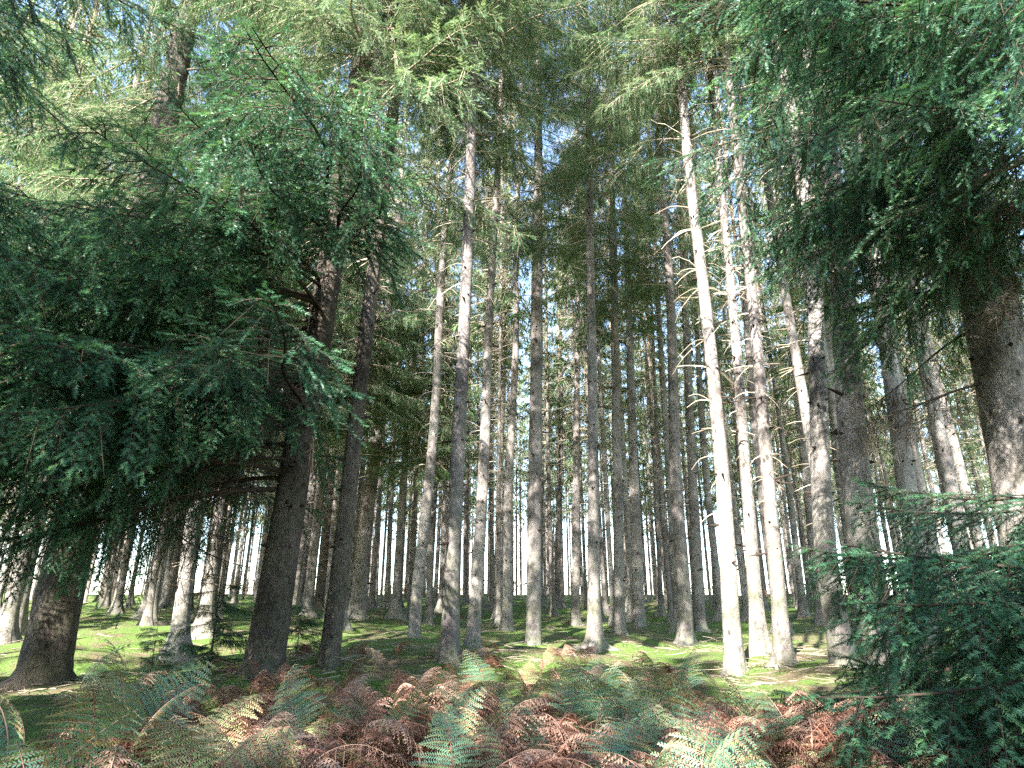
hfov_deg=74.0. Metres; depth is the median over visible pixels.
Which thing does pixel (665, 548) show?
spruce tree
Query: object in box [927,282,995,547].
spruce tree
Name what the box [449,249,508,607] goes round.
spruce tree
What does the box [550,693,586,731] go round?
bracken
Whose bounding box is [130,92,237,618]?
spruce tree
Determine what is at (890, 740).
bracken
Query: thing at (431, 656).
fallen twigs
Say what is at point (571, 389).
spruce tree
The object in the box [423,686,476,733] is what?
bracken
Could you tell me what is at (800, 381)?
spruce tree
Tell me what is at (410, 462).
spruce tree
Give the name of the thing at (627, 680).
bracken
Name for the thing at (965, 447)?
spruce tree
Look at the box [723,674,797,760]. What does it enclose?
bracken
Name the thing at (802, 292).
spruce tree
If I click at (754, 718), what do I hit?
bracken
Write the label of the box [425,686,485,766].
bracken
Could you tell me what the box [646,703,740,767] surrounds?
bracken
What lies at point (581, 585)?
spruce tree
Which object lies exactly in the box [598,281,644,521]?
spruce tree
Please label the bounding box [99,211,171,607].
spruce tree
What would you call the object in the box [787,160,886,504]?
spruce tree
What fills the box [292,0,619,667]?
spruce tree
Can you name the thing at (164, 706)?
bracken
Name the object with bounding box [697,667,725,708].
bracken
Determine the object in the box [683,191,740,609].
spruce tree
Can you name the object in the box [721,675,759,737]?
bracken
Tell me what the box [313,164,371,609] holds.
spruce tree
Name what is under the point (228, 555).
spruce tree
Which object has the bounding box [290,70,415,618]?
spruce tree
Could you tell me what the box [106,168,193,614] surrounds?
spruce tree
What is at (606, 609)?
spruce tree
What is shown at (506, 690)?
bracken
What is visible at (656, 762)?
bracken
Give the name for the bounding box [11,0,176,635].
spruce tree
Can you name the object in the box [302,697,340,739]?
bracken
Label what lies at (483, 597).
spruce tree
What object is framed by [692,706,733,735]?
bracken
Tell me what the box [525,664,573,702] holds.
bracken
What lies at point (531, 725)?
bracken
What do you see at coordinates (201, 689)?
bracken
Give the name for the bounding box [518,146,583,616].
spruce tree
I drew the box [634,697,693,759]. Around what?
bracken
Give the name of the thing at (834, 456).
spruce tree
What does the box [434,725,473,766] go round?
bracken
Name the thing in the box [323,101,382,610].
spruce tree
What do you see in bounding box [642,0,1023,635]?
spruce tree
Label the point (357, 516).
spruce tree
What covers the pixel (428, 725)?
bracken
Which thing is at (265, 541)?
spruce tree
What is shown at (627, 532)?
spruce tree
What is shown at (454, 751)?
bracken
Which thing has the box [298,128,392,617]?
spruce tree
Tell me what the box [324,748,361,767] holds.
bracken
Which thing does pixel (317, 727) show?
bracken
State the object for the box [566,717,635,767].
bracken
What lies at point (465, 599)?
spruce tree
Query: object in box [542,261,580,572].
spruce tree
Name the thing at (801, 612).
spruce tree
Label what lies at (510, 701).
bracken
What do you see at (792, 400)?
spruce tree
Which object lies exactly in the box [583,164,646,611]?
spruce tree
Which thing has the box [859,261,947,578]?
spruce tree
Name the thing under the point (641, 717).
bracken
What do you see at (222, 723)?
bracken
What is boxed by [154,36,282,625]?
spruce tree
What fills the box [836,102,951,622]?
spruce tree
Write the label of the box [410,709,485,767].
bracken
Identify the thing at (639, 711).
bracken
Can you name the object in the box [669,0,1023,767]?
spruce tree
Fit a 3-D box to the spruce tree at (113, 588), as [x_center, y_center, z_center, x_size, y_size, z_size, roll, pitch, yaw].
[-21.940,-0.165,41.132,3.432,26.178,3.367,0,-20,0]
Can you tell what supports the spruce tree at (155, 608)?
on the forest floor
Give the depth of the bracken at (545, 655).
6.33 m
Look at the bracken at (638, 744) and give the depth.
3.47 m
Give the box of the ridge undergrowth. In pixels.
[4,579,888,599]
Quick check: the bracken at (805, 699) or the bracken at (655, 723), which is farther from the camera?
the bracken at (805, 699)
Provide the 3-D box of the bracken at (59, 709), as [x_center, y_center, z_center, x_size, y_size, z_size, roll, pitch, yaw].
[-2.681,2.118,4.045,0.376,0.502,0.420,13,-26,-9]
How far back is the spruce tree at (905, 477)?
9.44 m
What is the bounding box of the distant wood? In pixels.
[0,270,997,605]
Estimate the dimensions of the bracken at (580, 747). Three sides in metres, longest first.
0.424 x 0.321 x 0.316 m
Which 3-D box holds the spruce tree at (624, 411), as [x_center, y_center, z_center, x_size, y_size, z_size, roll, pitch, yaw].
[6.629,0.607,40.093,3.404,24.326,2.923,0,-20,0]
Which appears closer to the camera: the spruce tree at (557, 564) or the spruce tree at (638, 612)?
the spruce tree at (638, 612)
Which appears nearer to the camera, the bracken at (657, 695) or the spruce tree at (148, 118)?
the bracken at (657, 695)
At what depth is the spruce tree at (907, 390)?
23.42 m
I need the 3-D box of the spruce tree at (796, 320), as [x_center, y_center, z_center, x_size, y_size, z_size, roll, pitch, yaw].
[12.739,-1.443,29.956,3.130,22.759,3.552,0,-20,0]
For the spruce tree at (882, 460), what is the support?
on the forest floor
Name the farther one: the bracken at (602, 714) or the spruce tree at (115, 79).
the spruce tree at (115, 79)
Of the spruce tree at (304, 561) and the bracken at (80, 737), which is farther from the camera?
the spruce tree at (304, 561)
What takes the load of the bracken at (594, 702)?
on the forest floor
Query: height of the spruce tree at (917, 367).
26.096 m
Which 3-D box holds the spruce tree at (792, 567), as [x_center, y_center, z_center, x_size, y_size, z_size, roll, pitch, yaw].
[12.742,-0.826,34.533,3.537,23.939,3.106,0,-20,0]
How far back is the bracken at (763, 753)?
3.16 m
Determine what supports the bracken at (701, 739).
on the forest floor
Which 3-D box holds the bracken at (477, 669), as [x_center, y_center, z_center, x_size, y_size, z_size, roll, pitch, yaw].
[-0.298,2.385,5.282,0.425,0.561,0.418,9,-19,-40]
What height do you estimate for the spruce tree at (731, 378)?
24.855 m
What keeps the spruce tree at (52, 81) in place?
on the forest floor
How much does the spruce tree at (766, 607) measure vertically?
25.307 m
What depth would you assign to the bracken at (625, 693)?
4.51 m
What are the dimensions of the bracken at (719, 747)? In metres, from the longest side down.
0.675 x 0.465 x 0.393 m
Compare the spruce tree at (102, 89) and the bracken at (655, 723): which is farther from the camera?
the spruce tree at (102, 89)
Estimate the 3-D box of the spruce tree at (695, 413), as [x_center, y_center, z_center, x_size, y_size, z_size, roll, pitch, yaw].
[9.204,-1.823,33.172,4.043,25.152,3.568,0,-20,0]
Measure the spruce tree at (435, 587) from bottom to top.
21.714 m
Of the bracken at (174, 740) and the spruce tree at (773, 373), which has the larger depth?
the spruce tree at (773, 373)
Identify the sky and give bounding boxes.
[0,0,1023,595]
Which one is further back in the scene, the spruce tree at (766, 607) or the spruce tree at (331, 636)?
the spruce tree at (766, 607)
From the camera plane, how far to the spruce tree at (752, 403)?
20.15 m
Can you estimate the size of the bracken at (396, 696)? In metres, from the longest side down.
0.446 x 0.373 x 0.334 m
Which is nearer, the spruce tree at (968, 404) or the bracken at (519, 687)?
the bracken at (519, 687)
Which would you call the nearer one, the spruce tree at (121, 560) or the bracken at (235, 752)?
the bracken at (235, 752)
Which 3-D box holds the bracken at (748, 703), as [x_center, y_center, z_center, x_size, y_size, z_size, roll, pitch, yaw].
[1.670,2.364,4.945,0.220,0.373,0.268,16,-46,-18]
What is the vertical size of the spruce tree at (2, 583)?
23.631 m
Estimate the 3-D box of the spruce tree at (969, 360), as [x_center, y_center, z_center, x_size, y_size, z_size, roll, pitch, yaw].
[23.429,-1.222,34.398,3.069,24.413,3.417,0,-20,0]
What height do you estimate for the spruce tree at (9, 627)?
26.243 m
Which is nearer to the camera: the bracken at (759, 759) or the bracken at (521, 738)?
the bracken at (759, 759)
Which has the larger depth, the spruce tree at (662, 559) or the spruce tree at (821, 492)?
the spruce tree at (662, 559)
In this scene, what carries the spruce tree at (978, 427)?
on the forest floor
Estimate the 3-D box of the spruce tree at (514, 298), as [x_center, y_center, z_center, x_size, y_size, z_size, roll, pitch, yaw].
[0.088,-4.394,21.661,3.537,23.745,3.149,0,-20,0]
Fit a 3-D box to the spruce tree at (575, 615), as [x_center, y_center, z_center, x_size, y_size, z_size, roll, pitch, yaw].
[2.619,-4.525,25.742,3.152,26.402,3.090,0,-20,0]
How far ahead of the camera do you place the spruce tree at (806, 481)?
23.50 m
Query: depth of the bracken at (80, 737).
3.10 m
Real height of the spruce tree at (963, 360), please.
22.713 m
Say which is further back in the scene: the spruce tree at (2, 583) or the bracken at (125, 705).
the spruce tree at (2, 583)
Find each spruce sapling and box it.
[135,604,185,675]
[164,571,252,671]
[286,585,322,656]
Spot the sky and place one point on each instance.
(524, 570)
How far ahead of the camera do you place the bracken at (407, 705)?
4.19 m
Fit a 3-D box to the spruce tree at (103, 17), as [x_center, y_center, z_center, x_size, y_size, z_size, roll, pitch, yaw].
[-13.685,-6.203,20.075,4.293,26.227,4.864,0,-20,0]
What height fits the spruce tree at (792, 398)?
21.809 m
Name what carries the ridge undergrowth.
on the forest floor
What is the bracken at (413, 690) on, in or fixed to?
on the forest floor
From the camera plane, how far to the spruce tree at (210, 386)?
5.84 m
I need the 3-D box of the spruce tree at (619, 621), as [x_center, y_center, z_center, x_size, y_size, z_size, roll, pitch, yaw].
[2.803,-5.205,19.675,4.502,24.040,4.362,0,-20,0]
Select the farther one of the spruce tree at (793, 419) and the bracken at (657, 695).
the spruce tree at (793, 419)
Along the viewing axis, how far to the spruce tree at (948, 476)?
12.52 m
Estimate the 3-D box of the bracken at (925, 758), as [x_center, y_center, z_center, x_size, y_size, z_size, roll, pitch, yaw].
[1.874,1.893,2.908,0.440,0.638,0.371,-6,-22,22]
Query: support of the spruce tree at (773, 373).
on the forest floor
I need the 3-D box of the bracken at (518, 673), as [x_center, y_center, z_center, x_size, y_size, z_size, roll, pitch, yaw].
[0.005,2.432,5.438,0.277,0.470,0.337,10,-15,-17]
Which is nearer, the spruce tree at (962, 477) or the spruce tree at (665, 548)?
the spruce tree at (962, 477)
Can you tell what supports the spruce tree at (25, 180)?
on the forest floor
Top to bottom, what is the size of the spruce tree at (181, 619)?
23.214 m
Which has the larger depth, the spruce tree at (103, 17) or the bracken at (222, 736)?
the spruce tree at (103, 17)
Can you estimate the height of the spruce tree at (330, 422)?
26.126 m
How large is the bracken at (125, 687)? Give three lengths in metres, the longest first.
0.642 x 0.486 x 0.478 m
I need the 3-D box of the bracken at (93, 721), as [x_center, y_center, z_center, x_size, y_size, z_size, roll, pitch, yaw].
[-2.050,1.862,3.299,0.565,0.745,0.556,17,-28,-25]
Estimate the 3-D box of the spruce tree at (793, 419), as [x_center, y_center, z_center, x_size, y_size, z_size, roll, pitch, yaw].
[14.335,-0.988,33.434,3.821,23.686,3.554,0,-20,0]
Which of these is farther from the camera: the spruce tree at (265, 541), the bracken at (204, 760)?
the spruce tree at (265, 541)
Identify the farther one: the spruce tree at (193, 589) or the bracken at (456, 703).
the spruce tree at (193, 589)
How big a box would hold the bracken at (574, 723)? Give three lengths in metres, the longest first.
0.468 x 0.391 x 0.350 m
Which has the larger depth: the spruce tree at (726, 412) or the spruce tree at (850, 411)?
the spruce tree at (726, 412)
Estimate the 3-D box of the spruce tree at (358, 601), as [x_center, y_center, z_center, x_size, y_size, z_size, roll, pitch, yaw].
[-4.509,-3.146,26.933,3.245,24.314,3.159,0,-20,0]
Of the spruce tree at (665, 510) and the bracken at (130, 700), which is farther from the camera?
the spruce tree at (665, 510)
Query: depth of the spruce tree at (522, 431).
36.33 m
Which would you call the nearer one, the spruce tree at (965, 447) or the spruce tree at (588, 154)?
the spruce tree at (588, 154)
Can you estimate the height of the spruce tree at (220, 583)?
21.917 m
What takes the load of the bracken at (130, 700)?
on the forest floor
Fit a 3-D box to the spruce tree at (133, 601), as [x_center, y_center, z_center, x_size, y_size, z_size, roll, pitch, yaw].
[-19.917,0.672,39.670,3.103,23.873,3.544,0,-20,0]
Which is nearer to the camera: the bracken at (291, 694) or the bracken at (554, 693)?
the bracken at (291, 694)
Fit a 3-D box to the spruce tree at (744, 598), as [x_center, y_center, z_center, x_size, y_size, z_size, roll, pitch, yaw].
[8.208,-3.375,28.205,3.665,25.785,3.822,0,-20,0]
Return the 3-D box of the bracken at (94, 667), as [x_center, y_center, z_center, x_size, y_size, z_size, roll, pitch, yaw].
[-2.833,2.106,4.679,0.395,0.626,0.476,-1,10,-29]
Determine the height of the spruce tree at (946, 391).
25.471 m
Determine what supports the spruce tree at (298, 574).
on the forest floor
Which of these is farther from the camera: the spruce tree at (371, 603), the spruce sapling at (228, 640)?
the spruce tree at (371, 603)
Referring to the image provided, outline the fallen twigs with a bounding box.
[0,601,957,705]
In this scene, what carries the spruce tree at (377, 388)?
on the forest floor
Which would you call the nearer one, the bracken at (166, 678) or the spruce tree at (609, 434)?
the bracken at (166, 678)
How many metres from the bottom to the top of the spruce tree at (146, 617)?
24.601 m
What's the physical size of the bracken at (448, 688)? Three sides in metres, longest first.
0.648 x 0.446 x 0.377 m
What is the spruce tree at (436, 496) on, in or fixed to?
on the forest floor
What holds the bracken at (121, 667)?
on the forest floor
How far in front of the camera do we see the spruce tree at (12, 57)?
6.12 m
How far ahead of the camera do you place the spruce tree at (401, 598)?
34.33 m
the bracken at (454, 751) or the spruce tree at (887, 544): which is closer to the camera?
the bracken at (454, 751)
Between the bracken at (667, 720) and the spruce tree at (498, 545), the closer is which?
the bracken at (667, 720)
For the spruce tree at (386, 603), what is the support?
on the forest floor
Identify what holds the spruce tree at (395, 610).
on the forest floor
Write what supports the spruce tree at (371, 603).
on the forest floor
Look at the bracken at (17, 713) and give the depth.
4.09 m
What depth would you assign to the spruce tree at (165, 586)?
31.04 m
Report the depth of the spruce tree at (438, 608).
30.14 m
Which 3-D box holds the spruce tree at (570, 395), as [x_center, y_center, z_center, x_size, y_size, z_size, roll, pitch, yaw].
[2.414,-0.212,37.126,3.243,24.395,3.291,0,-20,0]
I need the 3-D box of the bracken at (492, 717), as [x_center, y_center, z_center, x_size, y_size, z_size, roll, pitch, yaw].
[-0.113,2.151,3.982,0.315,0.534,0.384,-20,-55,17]
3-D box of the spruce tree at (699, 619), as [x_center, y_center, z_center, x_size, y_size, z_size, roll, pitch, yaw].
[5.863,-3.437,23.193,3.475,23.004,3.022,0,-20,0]
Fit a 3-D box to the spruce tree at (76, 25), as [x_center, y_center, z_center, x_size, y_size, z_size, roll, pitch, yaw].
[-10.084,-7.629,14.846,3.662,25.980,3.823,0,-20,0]
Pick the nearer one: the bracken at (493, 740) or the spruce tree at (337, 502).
the bracken at (493, 740)
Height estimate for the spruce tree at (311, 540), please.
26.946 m
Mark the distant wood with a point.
(650, 510)
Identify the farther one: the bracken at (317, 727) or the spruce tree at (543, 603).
the spruce tree at (543, 603)
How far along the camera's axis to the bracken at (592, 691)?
4.24 m
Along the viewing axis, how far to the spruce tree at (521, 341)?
28.45 m
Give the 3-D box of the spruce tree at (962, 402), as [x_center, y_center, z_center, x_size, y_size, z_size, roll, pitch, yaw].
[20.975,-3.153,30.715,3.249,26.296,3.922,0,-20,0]
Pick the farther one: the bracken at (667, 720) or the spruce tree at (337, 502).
the spruce tree at (337, 502)
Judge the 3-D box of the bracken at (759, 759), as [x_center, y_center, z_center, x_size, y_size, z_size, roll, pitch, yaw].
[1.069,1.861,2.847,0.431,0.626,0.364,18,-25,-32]
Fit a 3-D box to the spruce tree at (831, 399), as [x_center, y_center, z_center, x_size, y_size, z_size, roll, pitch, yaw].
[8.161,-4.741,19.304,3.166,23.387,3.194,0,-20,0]
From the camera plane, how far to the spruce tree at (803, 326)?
24.00 m
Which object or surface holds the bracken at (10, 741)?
on the forest floor
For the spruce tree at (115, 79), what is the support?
on the forest floor
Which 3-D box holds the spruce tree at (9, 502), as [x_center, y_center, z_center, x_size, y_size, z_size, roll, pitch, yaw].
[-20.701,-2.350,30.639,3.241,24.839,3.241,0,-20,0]
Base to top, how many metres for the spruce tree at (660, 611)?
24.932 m
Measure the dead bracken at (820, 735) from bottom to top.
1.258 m
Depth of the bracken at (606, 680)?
4.75 m
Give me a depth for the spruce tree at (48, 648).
9.06 m
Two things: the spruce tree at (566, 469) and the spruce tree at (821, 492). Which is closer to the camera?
the spruce tree at (821, 492)
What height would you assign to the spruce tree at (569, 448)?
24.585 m
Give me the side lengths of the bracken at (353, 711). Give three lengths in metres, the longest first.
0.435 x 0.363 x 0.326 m
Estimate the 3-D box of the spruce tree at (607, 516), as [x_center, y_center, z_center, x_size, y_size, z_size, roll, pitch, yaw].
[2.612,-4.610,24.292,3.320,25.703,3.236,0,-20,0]
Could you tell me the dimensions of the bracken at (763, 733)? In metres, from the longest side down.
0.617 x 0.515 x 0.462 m
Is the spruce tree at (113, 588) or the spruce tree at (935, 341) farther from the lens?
the spruce tree at (113, 588)
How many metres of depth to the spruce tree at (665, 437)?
19.46 m
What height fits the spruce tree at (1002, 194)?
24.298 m
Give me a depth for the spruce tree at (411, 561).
26.99 m
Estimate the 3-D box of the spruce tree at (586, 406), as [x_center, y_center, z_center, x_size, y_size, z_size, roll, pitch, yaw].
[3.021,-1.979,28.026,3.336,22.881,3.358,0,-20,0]
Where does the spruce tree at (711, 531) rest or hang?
on the forest floor
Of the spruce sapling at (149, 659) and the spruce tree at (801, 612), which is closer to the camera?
the spruce sapling at (149, 659)
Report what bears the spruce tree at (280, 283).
on the forest floor
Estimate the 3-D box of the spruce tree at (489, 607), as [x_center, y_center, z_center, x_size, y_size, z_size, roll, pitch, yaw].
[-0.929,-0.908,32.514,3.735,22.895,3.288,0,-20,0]
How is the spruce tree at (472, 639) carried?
on the forest floor
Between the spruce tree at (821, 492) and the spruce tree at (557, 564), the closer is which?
the spruce tree at (821, 492)
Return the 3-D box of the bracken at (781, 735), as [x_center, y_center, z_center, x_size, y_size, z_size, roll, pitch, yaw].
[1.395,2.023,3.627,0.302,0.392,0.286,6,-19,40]
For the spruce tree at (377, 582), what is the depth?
36.73 m
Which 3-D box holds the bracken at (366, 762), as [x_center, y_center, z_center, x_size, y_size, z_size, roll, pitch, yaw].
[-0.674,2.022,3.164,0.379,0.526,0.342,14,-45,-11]
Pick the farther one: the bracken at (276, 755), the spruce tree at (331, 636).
the spruce tree at (331, 636)
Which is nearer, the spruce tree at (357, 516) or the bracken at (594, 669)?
the bracken at (594, 669)
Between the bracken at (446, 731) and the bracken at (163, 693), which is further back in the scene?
the bracken at (163, 693)
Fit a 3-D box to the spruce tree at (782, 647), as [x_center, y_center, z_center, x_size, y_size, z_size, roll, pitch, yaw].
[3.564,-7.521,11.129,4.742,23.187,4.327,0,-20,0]
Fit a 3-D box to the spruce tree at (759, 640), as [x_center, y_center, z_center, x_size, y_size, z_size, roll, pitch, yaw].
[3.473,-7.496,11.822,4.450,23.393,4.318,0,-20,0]
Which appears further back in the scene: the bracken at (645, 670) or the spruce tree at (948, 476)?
the spruce tree at (948, 476)
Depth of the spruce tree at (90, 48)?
25.15 m
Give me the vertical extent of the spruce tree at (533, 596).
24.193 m
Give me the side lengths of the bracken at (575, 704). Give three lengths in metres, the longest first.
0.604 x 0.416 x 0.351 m
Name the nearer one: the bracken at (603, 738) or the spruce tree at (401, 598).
the bracken at (603, 738)
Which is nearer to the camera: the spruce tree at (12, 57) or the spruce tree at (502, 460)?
the spruce tree at (12, 57)
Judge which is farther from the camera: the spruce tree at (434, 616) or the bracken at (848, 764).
the spruce tree at (434, 616)
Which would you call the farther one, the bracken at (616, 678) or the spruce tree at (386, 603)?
the spruce tree at (386, 603)
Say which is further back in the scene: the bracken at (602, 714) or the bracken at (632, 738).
the bracken at (602, 714)
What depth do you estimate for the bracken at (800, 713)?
3.80 m
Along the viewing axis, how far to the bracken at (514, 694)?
4.63 m
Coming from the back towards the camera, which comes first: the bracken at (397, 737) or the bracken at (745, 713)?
the bracken at (745, 713)
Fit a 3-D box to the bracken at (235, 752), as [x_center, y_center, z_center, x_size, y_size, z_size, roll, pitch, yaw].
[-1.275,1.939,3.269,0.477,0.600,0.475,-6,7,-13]
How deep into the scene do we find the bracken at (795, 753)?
3.61 m
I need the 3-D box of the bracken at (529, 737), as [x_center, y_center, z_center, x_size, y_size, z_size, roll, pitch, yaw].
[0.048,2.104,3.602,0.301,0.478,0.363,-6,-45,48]
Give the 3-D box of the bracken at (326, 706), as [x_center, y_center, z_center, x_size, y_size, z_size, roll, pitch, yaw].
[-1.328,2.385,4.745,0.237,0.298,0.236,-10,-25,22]
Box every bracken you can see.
[0,695,24,765]
[0,704,21,767]
[0,741,53,767]
[18,641,1023,767]
[31,683,149,767]
[36,694,96,765]
[42,709,137,767]
[63,674,143,742]
[71,644,130,721]
[73,672,144,759]
[86,680,162,754]
[87,638,138,733]
[111,661,214,754]
[125,717,226,767]
[126,682,205,763]
[134,655,213,727]
[144,715,229,767]
[186,712,239,767]
[187,693,265,754]
[190,667,213,710]
[220,726,288,767]
[235,718,298,767]
[264,664,326,742]
[274,713,320,754]
[282,756,311,767]
[293,717,337,762]
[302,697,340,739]
[312,703,332,724]
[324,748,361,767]
[329,695,367,745]
[341,748,374,767]
[373,731,415,767]
[378,685,433,743]
[379,689,415,722]
[399,681,424,720]
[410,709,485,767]
[422,654,467,724]
[422,702,457,765]
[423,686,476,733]
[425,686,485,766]
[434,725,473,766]
[436,731,477,767]
[458,649,499,701]
[459,707,510,767]
[465,703,518,759]
[492,670,512,712]
[498,693,534,723]
[499,656,527,696]
[499,695,531,741]
[500,718,556,761]
[507,675,541,707]
[511,696,556,758]
[516,662,538,692]
[517,730,536,767]
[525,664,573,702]
[533,671,562,713]
[543,642,561,666]
[548,661,594,719]
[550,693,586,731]
[554,662,633,722]
[556,715,590,757]
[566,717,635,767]
[568,739,600,767]
[574,655,610,715]
[579,727,632,762]
[581,660,628,725]
[586,687,602,741]
[595,696,615,742]
[597,676,650,724]
[599,662,630,695]
[601,691,671,749]
[605,717,654,767]
[608,704,662,767]
[613,668,639,711]
[622,669,698,743]
[622,741,663,761]
[628,655,704,722]
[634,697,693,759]
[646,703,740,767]
[646,709,694,767]
[651,739,687,767]
[675,649,703,701]
[675,718,730,767]
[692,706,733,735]
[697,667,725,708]
[703,722,766,767]
[705,727,756,767]
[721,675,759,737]
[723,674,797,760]
[724,681,759,716]
[724,711,780,748]
[731,740,768,767]
[740,712,794,767]
[742,738,776,767]
[755,723,800,765]
[757,731,831,767]
[777,707,821,741]
[786,683,829,740]
[822,738,887,767]
[865,696,940,763]
[913,749,965,767]
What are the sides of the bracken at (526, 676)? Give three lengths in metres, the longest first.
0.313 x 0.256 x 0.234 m
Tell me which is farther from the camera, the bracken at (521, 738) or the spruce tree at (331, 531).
the spruce tree at (331, 531)
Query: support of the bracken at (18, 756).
on the forest floor
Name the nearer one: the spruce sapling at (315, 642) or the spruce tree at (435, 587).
the spruce sapling at (315, 642)
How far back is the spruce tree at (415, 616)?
14.50 m
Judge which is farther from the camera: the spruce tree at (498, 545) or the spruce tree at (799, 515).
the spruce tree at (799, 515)
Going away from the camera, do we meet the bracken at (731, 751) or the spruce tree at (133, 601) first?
the bracken at (731, 751)
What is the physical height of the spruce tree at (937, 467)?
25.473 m
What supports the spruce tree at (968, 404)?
on the forest floor
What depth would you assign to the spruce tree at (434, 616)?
28.61 m
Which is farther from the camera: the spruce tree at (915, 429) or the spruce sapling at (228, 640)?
the spruce tree at (915, 429)
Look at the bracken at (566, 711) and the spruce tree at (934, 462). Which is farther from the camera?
the spruce tree at (934, 462)
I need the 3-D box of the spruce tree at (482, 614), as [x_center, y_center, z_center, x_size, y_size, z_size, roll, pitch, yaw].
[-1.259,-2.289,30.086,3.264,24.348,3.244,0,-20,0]
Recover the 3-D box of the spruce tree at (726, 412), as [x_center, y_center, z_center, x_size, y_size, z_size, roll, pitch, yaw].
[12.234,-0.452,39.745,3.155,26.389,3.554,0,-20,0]
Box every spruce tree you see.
[0,0,73,218]
[0,0,127,325]
[0,0,180,644]
[0,0,181,515]
[0,0,229,555]
[0,0,367,692]
[0,0,536,683]
[0,36,128,530]
[0,164,106,554]
[0,518,15,609]
[2,0,121,400]
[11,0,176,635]
[32,0,172,585]
[40,6,106,144]
[67,59,112,161]
[91,220,176,603]
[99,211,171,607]
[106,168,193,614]
[108,158,190,611]
[111,534,121,593]
[125,503,151,603]
[125,504,147,607]
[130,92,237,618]
[136,11,260,625]
[139,2,370,663]
[145,2,328,577]
[153,54,258,621]
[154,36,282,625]
[158,2,330,639]
[158,487,187,608]
[191,563,196,607]
[213,142,304,618]
[217,473,249,604]
[229,390,281,602]
[235,4,368,624]
[252,286,306,610]
[274,0,542,671]
[289,18,435,630]
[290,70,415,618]
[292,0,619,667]
[292,428,320,604]
[297,446,318,604]
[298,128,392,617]
[298,258,344,605]
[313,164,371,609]
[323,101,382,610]
[324,278,356,605]
[341,128,472,620]
[347,121,415,610]
[348,99,421,619]
[349,1,537,638]
[364,154,416,608]
[371,4,497,624]
[372,304,403,606]
[376,192,428,608]
[386,169,427,607]
[394,133,456,617]
[407,0,581,648]
[412,142,461,617]
[413,278,454,603]
[419,162,477,579]
[419,170,473,612]
[447,108,517,615]
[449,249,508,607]
[452,53,554,626]
[452,262,482,604]
[457,62,532,625]
[465,286,506,604]
[470,138,530,618]
[470,182,529,611]
[472,55,570,630]
[480,217,529,603]
[481,0,615,645]
[486,0,684,653]
[514,279,563,606]
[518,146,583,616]
[528,200,587,608]
[533,0,691,635]
[542,230,585,607]
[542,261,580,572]
[543,34,610,626]
[543,158,610,609]
[546,106,625,621]
[550,0,772,676]
[554,11,634,625]
[555,270,600,604]
[556,194,623,615]
[563,266,612,564]
[571,21,650,621]
[581,1,676,626]
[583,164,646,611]
[584,0,846,657]
[594,0,741,645]
[595,0,798,669]
[598,6,713,633]
[598,271,642,525]
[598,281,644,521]
[611,199,666,615]
[613,94,682,621]
[624,229,682,608]
[626,0,858,667]
[634,234,684,595]
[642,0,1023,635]
[643,25,727,632]
[643,238,706,608]
[646,12,727,621]
[657,279,700,596]
[663,164,731,610]
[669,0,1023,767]
[672,88,767,620]
[674,18,794,633]
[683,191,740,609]
[688,2,857,651]
[689,67,792,627]
[701,139,759,533]
[701,234,752,606]
[712,166,770,610]
[727,132,810,617]
[736,234,800,608]
[743,63,831,625]
[752,44,873,642]
[753,19,942,658]
[755,167,838,551]
[756,237,810,599]
[757,186,813,607]
[762,189,837,533]
[762,239,842,552]
[765,100,862,629]
[765,174,838,547]
[766,303,832,475]
[767,4,907,677]
[773,83,882,466]
[778,169,876,389]
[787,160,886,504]
[791,54,1019,647]
[816,109,954,617]
[819,79,1003,639]
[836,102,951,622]
[837,101,968,551]
[842,171,900,613]
[857,274,930,502]
[858,295,908,584]
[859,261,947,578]
[864,314,933,505]
[869,143,979,581]
[869,149,971,491]
[882,272,965,547]
[904,329,960,543]
[919,248,996,530]
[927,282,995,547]
[930,286,982,447]
[932,283,991,509]
[936,121,1023,299]
[941,309,988,473]
[942,306,982,453]
[946,315,990,482]
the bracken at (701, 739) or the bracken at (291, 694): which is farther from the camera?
the bracken at (291, 694)
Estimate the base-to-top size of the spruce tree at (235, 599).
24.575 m
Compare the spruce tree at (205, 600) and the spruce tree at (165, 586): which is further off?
the spruce tree at (165, 586)
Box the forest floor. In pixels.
[0,593,988,767]
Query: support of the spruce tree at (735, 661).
on the forest floor
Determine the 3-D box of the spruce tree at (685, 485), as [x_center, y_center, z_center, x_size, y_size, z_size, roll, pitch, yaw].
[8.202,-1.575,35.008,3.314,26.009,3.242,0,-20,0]
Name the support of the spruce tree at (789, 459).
on the forest floor
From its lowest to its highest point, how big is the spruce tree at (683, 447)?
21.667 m
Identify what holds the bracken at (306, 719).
on the forest floor
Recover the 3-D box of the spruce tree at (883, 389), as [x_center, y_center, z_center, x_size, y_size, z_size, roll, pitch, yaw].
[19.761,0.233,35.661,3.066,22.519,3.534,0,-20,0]
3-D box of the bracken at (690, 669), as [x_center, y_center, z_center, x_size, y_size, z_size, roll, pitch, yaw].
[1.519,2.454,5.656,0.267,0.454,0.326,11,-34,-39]
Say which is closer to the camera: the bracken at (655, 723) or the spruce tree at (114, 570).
the bracken at (655, 723)
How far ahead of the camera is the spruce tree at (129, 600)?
28.81 m
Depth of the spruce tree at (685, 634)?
17.48 m
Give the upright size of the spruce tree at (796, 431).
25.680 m
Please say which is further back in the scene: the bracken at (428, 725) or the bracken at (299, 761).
the bracken at (428, 725)

